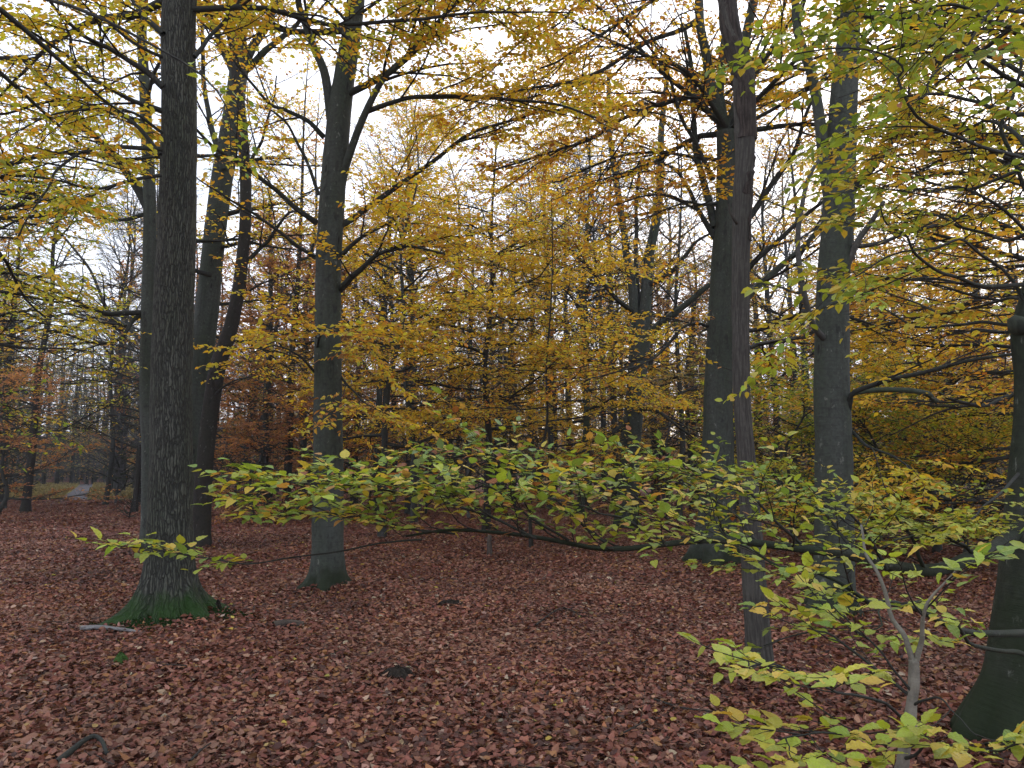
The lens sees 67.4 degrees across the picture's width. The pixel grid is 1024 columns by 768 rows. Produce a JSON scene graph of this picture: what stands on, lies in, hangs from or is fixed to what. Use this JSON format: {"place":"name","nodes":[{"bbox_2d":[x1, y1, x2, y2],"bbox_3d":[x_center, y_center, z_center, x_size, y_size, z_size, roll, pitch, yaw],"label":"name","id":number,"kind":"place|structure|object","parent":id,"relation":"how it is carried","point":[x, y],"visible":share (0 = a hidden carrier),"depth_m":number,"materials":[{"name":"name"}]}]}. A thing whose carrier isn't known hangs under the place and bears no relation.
{"place":"outdoors","nodes":[
{"label":"outdoors","id":0,"kind":"place"},
{"bbox_2d":[0,436,1010,767],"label":"ground","id":1,"kind":"structure","parent":0,"point":[586,744],"depth_m":7.04,"materials":[{"name":"plant"}]},
{"bbox_2d":[0,227,54,490],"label":"conifer tree","id":2,"kind":"object","parent":1,"relation":"on","point":[20,405],"visible":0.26,"depth_m":40.31,"materials":[{"name":"green plant"}]},
{"bbox_2d":[0,423,60,507],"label":"beech shrub","id":3,"kind":"object","parent":1,"relation":"on","point":[13,465],"visible":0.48,"depth_m":34.03,"materials":[{"name":"orange plant"}]},
{"bbox_2d":[0,163,64,434],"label":"beech tree","id":4,"kind":"object","parent":1,"relation":"on","point":[4,249],"visible":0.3,"depth_m":33.21,"materials":[{"name":"yellow plant"}]},
{"bbox_2d":[3,357,77,488],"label":"bare shrub","id":5,"kind":"object","parent":1,"relation":"on","point":[18,461],"visible":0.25,"depth_m":50.62,"materials":[{"name":"brown plant"}]},
{"bbox_2d":[0,143,85,441],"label":"beech tree","id":6,"kind":"object","parent":1,"relation":"on","point":[26,344],"visible":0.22,"depth_m":36.73,"materials":[{"name":"yellow plant"}]},
{"bbox_2d":[0,186,101,501],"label":"beech tree","id":7,"kind":"object","parent":1,"relation":"on","point":[1,443],"visible":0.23,"depth_m":40.92,"materials":[{"name":"plant"}]},
{"bbox_2d":[6,320,99,483],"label":"beech tree","id":8,"kind":"object","parent":1,"relation":"on","point":[71,437],"visible":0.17,"depth_m":61.18,"materials":[{"name":"yellow plant"}]},
{"bbox_2d":[37,340,86,483],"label":"conifer tree","id":9,"kind":"object","parent":1,"relation":"on","point":[57,479],"visible":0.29,"depth_m":92.07,"materials":[{"name":"green plant"}]},
{"bbox_2d":[0,344,130,513],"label":"beech tree","id":10,"kind":"object","parent":1,"relation":"on","point":[5,485],"visible":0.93,"depth_m":25.27,"materials":[{"name":"yellow plant"}]},
{"bbox_2d":[0,102,140,512],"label":"beech tree","id":11,"kind":"object","parent":1,"relation":"on","point":[25,506],"visible":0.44,"depth_m":31.06,"materials":[{"name":"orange plant"}]},
{"bbox_2d":[42,339,99,482],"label":"conifer tree","id":12,"kind":"object","parent":1,"relation":"on","point":[72,458],"visible":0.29,"depth_m":96.12,"materials":[{"name":"green plant"}]},
{"bbox_2d":[4,165,157,512],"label":"beech tree","id":13,"kind":"object","parent":1,"relation":"on","point":[137,471],"visible":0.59,"depth_m":30.95,"materials":[{"name":"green plant"}]},
{"bbox_2d":[52,350,138,492],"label":"bare shrub","id":14,"kind":"object","parent":1,"relation":"on","point":[121,483],"visible":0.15,"depth_m":49.55,"materials":[{"name":"brown plant"}]},
{"bbox_2d":[54,331,140,503],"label":"bare shrub","id":15,"kind":"object","parent":1,"relation":"on","point":[121,448],"visible":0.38,"depth_m":39.52,"materials":[{"name":"orange plant"}]},
{"bbox_2d":[55,169,142,431],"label":"bare tree","id":16,"kind":"object","parent":1,"relation":"on","point":[112,277],"visible":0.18,"depth_m":58.31,"materials":[{"name":"grey plant"}]},
{"bbox_2d":[62,150,158,492],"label":"bare tree","id":17,"kind":"object","parent":1,"relation":"on","point":[122,350],"visible":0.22,"depth_m":50.19,"materials":[{"name":"grey plant"}]},
{"bbox_2d":[68,107,159,504],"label":"beech tree","id":18,"kind":"object","parent":1,"relation":"on","point":[110,467],"visible":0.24,"depth_m":38.01,"materials":[{"name":"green plant"}]},
{"bbox_2d":[88,268,140,503],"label":"conifer tree","id":19,"kind":"object","parent":1,"relation":"on","point":[126,418],"visible":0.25,"depth_m":39.06,"materials":[{"name":"green plant"}]},
{"bbox_2d":[0,14,260,471],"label":"beech tree","id":20,"kind":"object","parent":1,"relation":"on","point":[24,198],"visible":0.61,"depth_m":12.03,"materials":[{"name":"yellow plant"}]},
{"bbox_2d":[0,0,268,320],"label":"beech tree","id":21,"kind":"object","parent":1,"relation":"on","point":[39,42],"visible":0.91,"depth_m":6.24,"materials":[{"name":"yellow plant"}]},
{"bbox_2d":[68,122,226,367],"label":"bare tree","id":22,"kind":"object","parent":1,"relation":"on","point":[128,340],"visible":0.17,"depth_m":37.96,"materials":[{"name":"grey plant"}]},
{"bbox_2d":[76,233,254,471],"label":"beech tree","id":23,"kind":"object","parent":1,"relation":"on","point":[123,378],"visible":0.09,"depth_m":41.42,"materials":[{"name":"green plant"}]},
{"bbox_2d":[0,0,364,551],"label":"beech tree","id":24,"kind":"object","parent":1,"relation":"on","point":[146,194],"visible":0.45,"depth_m":16.18,"materials":[{"name":"yellow plant"}]},
{"bbox_2d":[88,287,289,481],"bbox_3d":[-10.494,0.516,27.464,6.764,8.997,6.277,-4,-7,28],"label":"bare shrub","id":25,"kind":"object","parent":1,"relation":"on","point":[221,428],"visible":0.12,"depth_m":26.84,"materials":[{"name":"brown plant"}]},
{"bbox_2d":[124,252,278,498],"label":"beech tree","id":26,"kind":"object","parent":1,"relation":"on","point":[230,365],"visible":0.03,"depth_m":45.96,"materials":[{"name":"orange plant"}]},
{"bbox_2d":[121,147,318,513],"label":"beech tree","id":27,"kind":"object","parent":1,"relation":"on","point":[267,385],"visible":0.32,"depth_m":28.62,"materials":[{"name":"orange plant"}]},
{"bbox_2d":[197,245,312,495],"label":"beech tree","id":28,"kind":"object","parent":1,"relation":"on","point":[253,349],"visible":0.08,"depth_m":48.15,"materials":[{"name":"orange plant"}]},
{"bbox_2d":[193,21,329,549],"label":"beech tree","id":29,"kind":"object","parent":1,"relation":"on","point":[202,515],"visible":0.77,"depth_m":15.98,"materials":[{"name":"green plant"}]},
{"bbox_2d":[211,357,312,525],"bbox_3d":[-8.700,1.807,26.050,6.054,6.023,4.712,-6,-9,42],"label":"beech shrub","id":30,"kind":"object","parent":1,"relation":"on","point":[257,432],"visible":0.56,"depth_m":25.32,"materials":[{"name":"plant"}]},
{"bbox_2d":[155,0,371,492],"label":"beech tree","id":31,"kind":"object","parent":1,"relation":"on","point":[206,311],"visible":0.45,"depth_m":17.59,"materials":[{"name":"yellow plant"}]},
{"bbox_2d":[214,198,317,505],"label":"beech tree","id":32,"kind":"object","parent":1,"relation":"on","point":[255,388],"visible":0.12,"depth_m":36.12,"materials":[{"name":"orange plant"}]},
{"bbox_2d":[215,212,365,501],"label":"beech tree","id":33,"kind":"object","parent":1,"relation":"on","point":[270,450],"visible":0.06,"depth_m":39.70,"materials":[{"name":"orange plant"}]},
{"bbox_2d":[224,281,375,495],"bbox_3d":[-8.038,0.715,31.027,6.577,9.428,7.088,0,-7,-2],"label":"bare shrub","id":34,"kind":"object","parent":1,"relation":"on","point":[305,369],"visible":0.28,"depth_m":29.86,"materials":[{"name":"brown plant"}]},
{"bbox_2d":[225,92,376,510],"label":"beech tree","id":35,"kind":"object","parent":1,"relation":"on","point":[303,443],"visible":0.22,"depth_m":33.40,"materials":[{"name":"yellow plant"}]},
{"bbox_2d":[219,224,383,497],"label":"beech tree","id":36,"kind":"object","parent":1,"relation":"on","point":[300,368],"visible":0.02,"depth_m":43.67,"materials":[{"name":"orange plant"}]},
{"bbox_2d":[0,0,609,625],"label":"oak tree","id":37,"kind":"object","parent":1,"relation":"on","point":[168,586],"visible":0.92,"depth_m":8.40,"materials":[{"name":"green plant"}]},
{"bbox_2d":[218,23,404,516],"bbox_3d":[-7.367,-4.302,28.181,7.166,18.744,8.059,2,-7,-20],"label":"beech tree","id":38,"kind":"object","parent":1,"relation":"on","point":[290,383],"visible":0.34,"depth_m":27.96,"materials":[{"name":"yellow plant"}]},
{"bbox_2d":[269,302,371,488],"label":"beech tree","id":39,"kind":"object","parent":1,"relation":"on","point":[298,444],"visible":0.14,"depth_m":32.21,"materials":[{"name":"orange plant"}]},
{"bbox_2d":[238,194,450,505],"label":"beech tree","id":40,"kind":"object","parent":1,"relation":"on","point":[354,500],"visible":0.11,"depth_m":35.84,"materials":[{"name":"yellow plant"}]},
{"bbox_2d":[49,0,668,593],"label":"beech tree","id":41,"kind":"object","parent":1,"relation":"on","point":[325,568],"visible":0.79,"depth_m":10.64,"materials":[{"name":"yellow plant"}]},
{"bbox_2d":[288,109,467,515],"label":"bare tree","id":42,"kind":"object","parent":1,"relation":"on","point":[379,394],"visible":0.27,"depth_m":28.82,"materials":[{"name":"yellow plant"}]},
{"bbox_2d":[295,203,465,455],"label":"beech tree","id":43,"kind":"object","parent":1,"relation":"on","point":[360,301],"visible":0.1,"depth_m":33.21,"materials":[{"name":"yellow plant"}]},
{"bbox_2d":[259,110,515,538],"bbox_3d":[-2.890,-1.595,19.002,6.063,11.306,6.877,0,-7,0],"label":"beech tree","id":44,"kind":"object","parent":1,"relation":"on","point":[381,533],"visible":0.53,"depth_m":18.92,"materials":[{"name":"yellow plant"}]},
{"bbox_2d":[290,24,497,513],"bbox_3d":[-4.408,-4.270,30.564,8.102,19.301,8.463,0,-7,4],"label":"bare tree","id":45,"kind":"object","parent":1,"relation":"on","point":[407,505],"visible":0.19,"depth_m":30.37,"materials":[{"name":"yellow plant"}]},
{"bbox_2d":[352,334,474,509],"bbox_3d":[-3.410,1.470,32.346,5.655,8.106,6.095,3,-7,-26],"label":"bare shrub","id":46,"kind":"object","parent":1,"relation":"on","point":[427,388],"visible":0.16,"depth_m":32.53,"materials":[{"name":"brown plant"}]},
{"bbox_2d":[342,186,498,501],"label":"beech tree","id":47,"kind":"object","parent":1,"relation":"on","point":[394,404],"visible":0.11,"depth_m":39.97,"materials":[{"name":"yellow plant"}]},
{"bbox_2d":[284,53,578,522],"bbox_3d":[-2.979,-3.013,25.145,9.369,15.516,8.304,5,-8,-38],"label":"beech tree","id":48,"kind":"object","parent":1,"relation":"on","point":[362,350],"visible":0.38,"depth_m":24.28,"materials":[{"name":"yellow plant"}]},
{"bbox_2d":[364,113,529,497],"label":"bare tree","id":49,"kind":"object","parent":1,"relation":"on","point":[462,165],"visible":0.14,"depth_m":44.82,"materials":[{"name":"grey plant"}]},
{"bbox_2d":[360,184,557,496],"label":"beech tree","id":50,"kind":"object","parent":1,"relation":"on","point":[470,385],"visible":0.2,"depth_m":34.07,"materials":[{"name":"yellow plant"}]},
{"bbox_2d":[393,302,544,517],"bbox_3d":[-1.227,0.851,27.273,5.787,8.295,6.237,0,-7,1],"label":"bare shrub","id":51,"kind":"object","parent":1,"relation":"on","point":[468,471],"visible":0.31,"depth_m":27.62,"materials":[{"name":"yellow plant"}]},
{"bbox_2d":[302,0,648,529],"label":"beech tree","id":52,"kind":"object","parent":1,"relation":"on","point":[542,236],"visible":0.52,"depth_m":20.85,"materials":[{"name":"yellow plant"}]},
{"bbox_2d":[398,214,565,498],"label":"beech tree","id":53,"kind":"object","parent":1,"relation":"on","point":[501,232],"visible":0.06,"depth_m":45.88,"materials":[{"name":"yellow plant"}]},
{"bbox_2d":[2,316,1009,491],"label":"woodland","id":54,"kind":"object","parent":1,"relation":"on","point":[1002,470],"visible":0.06,"depth_m":95.74,"materials":[{"name":"grey plant"}]},
{"bbox_2d":[438,239,579,499],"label":"beech tree","id":55,"kind":"object","parent":1,"relation":"on","point":[504,358],"visible":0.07,"depth_m":42.15,"materials":[{"name":"yellow plant"}]},
{"bbox_2d":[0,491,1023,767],"bbox_3d":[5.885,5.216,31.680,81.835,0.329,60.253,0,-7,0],"label":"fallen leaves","id":56,"kind":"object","parent":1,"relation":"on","point":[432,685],"visible":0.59,"depth_m":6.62,"materials":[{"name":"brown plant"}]},
{"bbox_2d":[56,734,108,763],"bbox_3d":[-2.366,2.050,4.317,0.229,0.051,0.368,0,-7,0],"label":"fallen stick","id":57,"kind":"object","parent":56,"relation":"on","point":[74,748],"visible":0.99,"depth_m":4.34,"materials":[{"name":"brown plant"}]},
{"bbox_2d":[77,606,260,631],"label":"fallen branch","id":58,"kind":"object","parent":56,"relation":"on","point":[149,621],"visible":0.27,"depth_m":7.79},
{"bbox_2d":[9,544,965,767],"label":"twig debris","id":59,"kind":"object","parent":56,"relation":"on","point":[362,635],"visible":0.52,"depth_m":7.58,"materials":[{"name":"brown plant"}]},
{"bbox_2d":[433,170,605,506],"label":"beech tree","id":60,"kind":"object","parent":1,"relation":"on","point":[510,443],"visible":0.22,"depth_m":36.01,"materials":[{"name":"yellow plant"}]},
{"bbox_2d":[461,123,595,488],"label":"bare tree","id":61,"kind":"object","parent":1,"relation":"on","point":[527,256],"visible":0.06,"depth_m":53.17,"materials":[{"name":"brown plant"}]},
{"bbox_2d":[371,156,705,548],"bbox_3d":[0.892,-0.349,17.346,8.593,8.354,6.766,0,-7,0],"label":"beech tree","id":62,"kind":"object","parent":1,"relation":"on","point":[675,403],"visible":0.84,"depth_m":17.08,"materials":[{"name":"yellow plant"}]},
{"bbox_2d":[466,66,620,500],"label":"tree","id":63,"kind":"object","parent":1,"relation":"on","point":[556,443],"visible":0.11,"depth_m":42.70,"materials":[{"name":"brown plant"}]},
{"bbox_2d":[71,0,1023,756],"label":"beech tree","id":64,"kind":"object","parent":1,"relation":"on","point":[991,706],"visible":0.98,"depth_m":3.65,"materials":[{"name":"green plant"}]},
{"bbox_2d":[469,210,654,509],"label":"beech tree","id":65,"kind":"object","parent":1,"relation":"on","point":[550,438],"visible":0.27,"depth_m":32.87,"materials":[{"name":"yellow plant"}]},
{"bbox_2d":[500,113,665,495],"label":"bare tree","id":66,"kind":"object","parent":1,"relation":"on","point":[566,294],"visible":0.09,"depth_m":48.32,"materials":[{"name":"brown plant"}]},
{"bbox_2d":[504,118,671,503],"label":"tree","id":67,"kind":"object","parent":1,"relation":"on","point":[579,297],"visible":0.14,"depth_m":38.53,"materials":[{"name":"brown plant"}]},
{"bbox_2d":[528,189,653,501],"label":"bare tree","id":68,"kind":"object","parent":1,"relation":"on","point":[603,422],"visible":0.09,"depth_m":42.31,"materials":[{"name":"brown plant"}]},
{"bbox_2d":[489,38,703,517],"bbox_3d":[3.372,-4.033,28.191,8.642,18.360,8.508,0,-7,0],"label":"beech tree","id":69,"kind":"object","parent":1,"relation":"on","point":[587,406],"visible":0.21,"depth_m":27.24,"materials":[{"name":"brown plant"}]},
{"bbox_2d":[542,91,711,510],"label":"tree","id":70,"kind":"object","parent":1,"relation":"on","point":[614,420],"visible":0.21,"depth_m":33.25,"materials":[{"name":"yellow plant"}]},
{"bbox_2d":[502,32,765,527],"bbox_3d":[3.103,-3.239,21.222,7.069,15.260,5.899,5,-8,-38],"label":"beech tree","id":71,"kind":"object","parent":1,"relation":"on","point":[640,301],"visible":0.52,"depth_m":22.27,"materials":[{"name":"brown plant"}]},
{"bbox_2d":[574,174,710,505],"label":"beech tree","id":72,"kind":"object","parent":1,"relation":"on","point":[650,363],"visible":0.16,"depth_m":36.03,"materials":[{"name":"yellow plant"}]},
{"bbox_2d":[592,142,709,497],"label":"bare tree","id":73,"kind":"object","parent":1,"relation":"on","point":[667,298],"visible":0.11,"depth_m":46.53,"materials":[{"name":"brown plant"}]},
{"bbox_2d":[600,335,706,501],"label":"tree","id":74,"kind":"object","parent":1,"relation":"on","point":[667,441],"visible":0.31,"depth_m":31.03,"materials":[{"name":"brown plant"}]},
{"bbox_2d":[607,415,700,502],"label":"beech shrub","id":75,"kind":"object","parent":1,"relation":"on","point":[657,443],"visible":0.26,"depth_m":31.73,"materials":[{"name":"orange plant"}]},
{"bbox_2d":[620,259,758,509],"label":"beech tree","id":76,"kind":"object","parent":1,"relation":"on","point":[690,289],"visible":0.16,"depth_m":32.90,"materials":[{"name":"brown plant"}]},
{"bbox_2d":[597,119,786,515],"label":"beech tree","id":77,"kind":"object","parent":1,"relation":"on","point":[679,388],"visible":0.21,"depth_m":27.30,"materials":[{"name":"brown plant"}]},
{"bbox_2d":[624,218,772,499],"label":"beech tree","id":78,"kind":"object","parent":1,"relation":"on","point":[673,341],"visible":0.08,"depth_m":40.05,"materials":[{"name":"brown plant"}]},
{"bbox_2d":[378,0,1023,568],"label":"beech tree","id":79,"kind":"object","parent":1,"relation":"on","point":[694,84],"visible":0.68,"depth_m":12.91,"materials":[{"name":"yellow plant"}]},
{"bbox_2d":[617,200,803,450],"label":"beech tree","id":80,"kind":"object","parent":1,"relation":"on","point":[703,307],"visible":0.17,"depth_m":34.07,"materials":[{"name":"yellow plant"}]},
{"bbox_2d":[648,224,812,512],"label":"beech tree","id":81,"kind":"object","parent":1,"relation":"on","point":[753,324],"visible":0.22,"depth_m":28.64,"materials":[{"name":"yellow plant"}]},
{"bbox_2d":[654,139,818,491],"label":"beech tree","id":82,"kind":"object","parent":1,"relation":"on","point":[769,206],"visible":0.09,"depth_m":38.22,"materials":[{"name":"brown plant"}]},
{"bbox_2d":[717,0,774,669],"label":"dead tree","id":83,"kind":"object","parent":1,"relation":"on","point":[745,138],"visible":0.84,"depth_m":6.37,"materials":[{"name":"grey plant"}]},
{"bbox_2d":[681,84,821,500],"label":"bare tree","id":84,"kind":"object","parent":1,"relation":"on","point":[766,268],"visible":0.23,"depth_m":30.32,"materials":[{"name":"yellow plant"}]},
{"bbox_2d":[700,113,820,492],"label":"bare tree","id":85,"kind":"object","parent":1,"relation":"on","point":[789,299],"visible":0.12,"depth_m":51.28,"materials":[{"name":"brown plant"}]},
{"bbox_2d":[673,320,917,543],"bbox_3d":[5.961,1.034,15.651,4.990,5.085,5.286,0,-7,0],"label":"beech shrub","id":86,"kind":"object","parent":1,"relation":"on","point":[789,400],"visible":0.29,"depth_m":15.59,"materials":[{"name":"yellow plant"}]},
{"bbox_2d":[749,302,861,507],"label":"beech tree","id":87,"kind":"object","parent":1,"relation":"on","point":[797,456],"visible":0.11,"depth_m":31.99,"materials":[{"name":"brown plant"}]},
{"bbox_2d":[677,53,935,524],"bbox_3d":[9.486,-3.016,24.370,8.123,15.501,7.610,0,-7,0],"label":"beech tree","id":88,"kind":"object","parent":1,"relation":"on","point":[755,275],"visible":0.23,"depth_m":24.69,"materials":[{"name":"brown plant"}]},
{"bbox_2d":[758,180,940,489],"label":"beech tree","id":89,"kind":"object","parent":1,"relation":"on","point":[814,288],"visible":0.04,"depth_m":34.24,"materials":[{"name":"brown plant"}]},
{"bbox_2d":[677,525,1023,767],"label":"beech sapling","id":90,"kind":"object","parent":1,"relation":"on","point":[908,734],"visible":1,"depth_m":1.43,"materials":[{"name":"green plant"}]},
{"bbox_2d":[753,188,968,490],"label":"beech tree","id":91,"kind":"object","parent":1,"relation":"on","point":[873,231],"visible":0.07,"depth_m":34.82,"materials":[{"name":"yellow plant"}]},
{"bbox_2d":[719,0,1023,557],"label":"beech tree","id":92,"kind":"object","parent":1,"relation":"on","point":[992,401],"visible":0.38,"depth_m":11.94,"materials":[{"name":"yellow plant"}]},
{"bbox_2d":[756,349,996,540],"bbox_3d":[8.114,1.431,18.070,5.902,4.876,5.157,-2,-7,20],"label":"beech shrub","id":93,"kind":"object","parent":1,"relation":"on","point":[805,421],"visible":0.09,"depth_m":17.73,"materials":[{"name":"yellow plant"}]},
{"bbox_2d":[755,0,1023,620],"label":"beech tree","id":94,"kind":"object","parent":1,"relation":"on","point":[833,395],"visible":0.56,"depth_m":8.60,"materials":[{"name":"grey plant"}]},
{"bbox_2d":[767,207,1023,552],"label":"beech tree","id":95,"kind":"object","parent":1,"relation":"on","point":[937,548],"visible":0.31,"depth_m":14.80,"materials":[{"name":"yellow plant"}]},
{"bbox_2d":[803,175,992,484],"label":"beech tree","id":96,"kind":"object","parent":1,"relation":"on","point":[856,235],"visible":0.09,"depth_m":40.49,"materials":[{"name":"yellow plant"}]},
{"bbox_2d":[779,73,1023,531],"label":"beech tree","id":97,"kind":"object","parent":1,"relation":"on","point":[976,293],"visible":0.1,"depth_m":20.09,"materials":[{"name":"yellow plant"}]},
{"bbox_2d":[852,360,1013,569],"bbox_3d":[7.539,1.396,13.298,4.530,3.836,4.796,-4,-8,31],"label":"beech shrub","id":98,"kind":"object","parent":1,"relation":"on","point":[1000,438],"visible":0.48,"depth_m":12.63,"materials":[{"name":"yellow plant"}]},
{"bbox_2d":[870,236,1009,489],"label":"beech tree","id":99,"kind":"object","parent":1,"relation":"on","point":[937,323],"visible":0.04,"depth_m":32.19,"materials":[{"name":"yellow plant"}]},
{"bbox_2d":[915,170,1023,505],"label":"beech tree","id":100,"kind":"object","parent":1,"relation":"on","point":[1002,244],"visible":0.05,"depth_m":36.04,"materials":[{"name":"plant"}]},
{"bbox_2d":[924,148,1023,428],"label":"beech tree","id":101,"kind":"object","parent":1,"relation":"on","point":[1010,251],"visible":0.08,"depth_m":30.86,"materials":[{"name":"plant"}]},
{"bbox_2d":[0,0,1023,437],"label":"sky","id":102,"kind":"structure","parent":0,"point":[289,86],"materials":[{"name":"white"}]},
{"label":"grass verge","id":103,"kind":"structure","parent":0,"visible":0},
{"bbox_2d":[9,481,133,498],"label":"tall grass","id":104,"kind":"structure","parent":103,"relation":"on","point":[56,486],"depth_m":58.76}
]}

